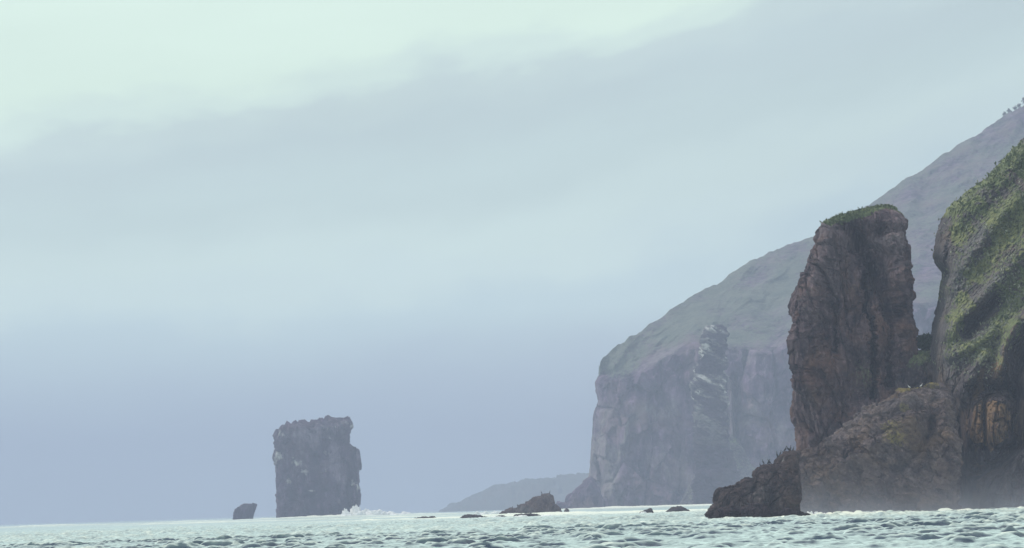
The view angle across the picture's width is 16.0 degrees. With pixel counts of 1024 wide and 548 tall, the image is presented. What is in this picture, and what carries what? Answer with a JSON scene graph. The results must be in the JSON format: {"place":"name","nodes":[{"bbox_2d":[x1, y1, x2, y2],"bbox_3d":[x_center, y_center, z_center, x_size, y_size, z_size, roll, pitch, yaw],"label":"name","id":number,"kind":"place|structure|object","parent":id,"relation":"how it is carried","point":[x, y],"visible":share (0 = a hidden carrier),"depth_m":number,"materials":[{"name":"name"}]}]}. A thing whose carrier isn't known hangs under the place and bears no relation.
{"place":"outdoors","nodes":[
{"label":"outdoors","id":0,"kind":"place"},
{"bbox_2d":[0,504,1023,547],"bbox_3d":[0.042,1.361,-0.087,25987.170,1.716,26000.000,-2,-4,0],"label":"sea","id":1,"kind":"structure","parent":0,"point":[633,527],"depth_m":278.50,"materials":[{"name":"liquid"}]},
{"bbox_2d":[232,503,256,519],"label":"islet","id":2,"kind":"object","parent":1,"relation":"in","point":[245,511],"visible":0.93,"depth_m":1692.97,"materials":[{"name":"grey stone"}]},
{"bbox_2d":[272,415,361,517],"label":"sea stack","id":3,"kind":"object","parent":1,"relation":"in","point":[318,464],"visible":0.91,"depth_m":1731.52,"materials":[{"name":"grey stone"}]},
{"bbox_2d":[415,516,435,517],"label":"rock","id":4,"kind":"object","parent":1,"relation":"in","point":[426,517],"visible":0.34,"depth_m":827.31,"materials":[{"name":"grey stone"}]},
{"bbox_2d":[460,514,485,517],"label":"rock","id":5,"kind":"object","parent":1,"relation":"in","point":[470,516],"visible":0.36,"depth_m":796.78,"materials":[{"name":"grey stone"}]},
{"bbox_2d":[514,513,540,515],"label":"rock","id":6,"kind":"object","parent":1,"relation":"in","point":[529,514],"visible":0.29,"depth_m":766.86,"materials":[{"name":"grey stone"}]},
{"bbox_2d":[499,493,561,513],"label":"shore rock","id":7,"kind":"object","parent":1,"relation":"in","point":[544,502],"visible":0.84,"depth_m":944.14,"materials":[{"name":"grey stone"}]},
{"bbox_2d":[556,501,568,508],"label":"skerry","id":8,"kind":"structure","parent":1,"relation":"in","point":[562,505],"depth_m":1921.80,"materials":[{"name":"grey stone"}]},
{"bbox_2d":[340,505,827,518],"bbox_3d":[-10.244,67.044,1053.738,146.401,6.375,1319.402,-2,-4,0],"label":"surf","id":9,"kind":"structure","parent":1,"relation":"on","point":[355,510],"depth_m":1700.87,"materials":[{"name":"liquid"}]},
{"bbox_2d":[565,476,605,507],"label":"headland foot","id":10,"kind":"object","parent":1,"relation":"in","point":[586,493],"visible":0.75,"depth_m":1931.84},
{"bbox_2d":[640,508,653,512],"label":"rock","id":11,"kind":"object","parent":1,"relation":"in","point":[649,510],"visible":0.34,"depth_m":756.87,"materials":[{"name":"grey stone"}]},
{"bbox_2d":[666,506,689,511],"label":"rock","id":12,"kind":"object","parent":1,"relation":"in","point":[677,508],"visible":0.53,"depth_m":766.64,"materials":[{"name":"grey stone"}]},
{"bbox_2d":[688,324,739,503],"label":"rock spire","id":13,"kind":"object","parent":1,"relation":"in","point":[715,463],"visible":0.91,"depth_m":1793.36,"materials":[{"name":"grey stone"}]},
{"bbox_2d":[679,436,754,504],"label":"scree slope","id":14,"kind":"structure","parent":1,"relation":"in","point":[745,468],"depth_m":1826.70,"materials":[{"name":"grey stone"}]},
{"bbox_2d":[704,450,803,517],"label":"shore rock","id":15,"kind":"object","parent":1,"relation":"in","point":[776,485],"visible":0.91,"depth_m":407.18,"materials":[{"name":"stone"}]},
{"bbox_2d":[708,503,810,518],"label":"reef","id":16,"kind":"object","parent":1,"relation":"in","point":[755,510],"visible":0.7,"depth_m":398.50},
{"bbox_2d":[795,382,963,513],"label":"rock buttress","id":17,"kind":"object","parent":1,"relation":"in","point":[900,449],"visible":0.94,"depth_m":426.68,"materials":[{"name":"stone"}]},
{"bbox_2d":[786,204,918,450],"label":"rock pillar","id":18,"kind":"object","parent":17,"relation":"on","point":[852,342],"visible":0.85,"depth_m":454.67,"materials":[{"name":"brown stone"}]},
{"bbox_2d":[895,348,932,389],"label":"rock saddle","id":19,"kind":"object","parent":1,"relation":"in","point":[918,372],"visible":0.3,"depth_m":452.41,"materials":[{"name":"grey stone"}]},
{"bbox_2d":[916,332,931,350],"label":"bush","id":20,"kind":"object","parent":19,"relation":"on","point":[924,340],"visible":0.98,"depth_m":455.30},
{"bbox_2d":[0,0,1023,523],"label":"sky","id":21,"kind":"structure","parent":0,"point":[432,226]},
{"bbox_2d":[439,472,588,511],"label":"coast","id":22,"kind":"structure","parent":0,"point":[560,487],"depth_m":4161.75},
{"bbox_2d":[588,106,1023,506],"bbox_3d":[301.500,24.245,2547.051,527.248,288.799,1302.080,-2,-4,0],"label":"headland","id":23,"kind":"structure","parent":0,"point":[642,452],"depth_m":1986.70,"materials":[{"name":"grey stone"}]},
{"bbox_2d":[929,138,1023,508],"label":"sea cliff","id":24,"kind":"structure","parent":0,"point":[990,419],"depth_m":442.71,"materials":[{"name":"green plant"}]},
{"bbox_2d":[930,140,1023,390],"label":"ground cover","id":25,"kind":"object","parent":24,"relation":"on","point":[1001,320],"visible":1,"depth_m":443.79,"materials":[{"name":"green plant"}]}
]}

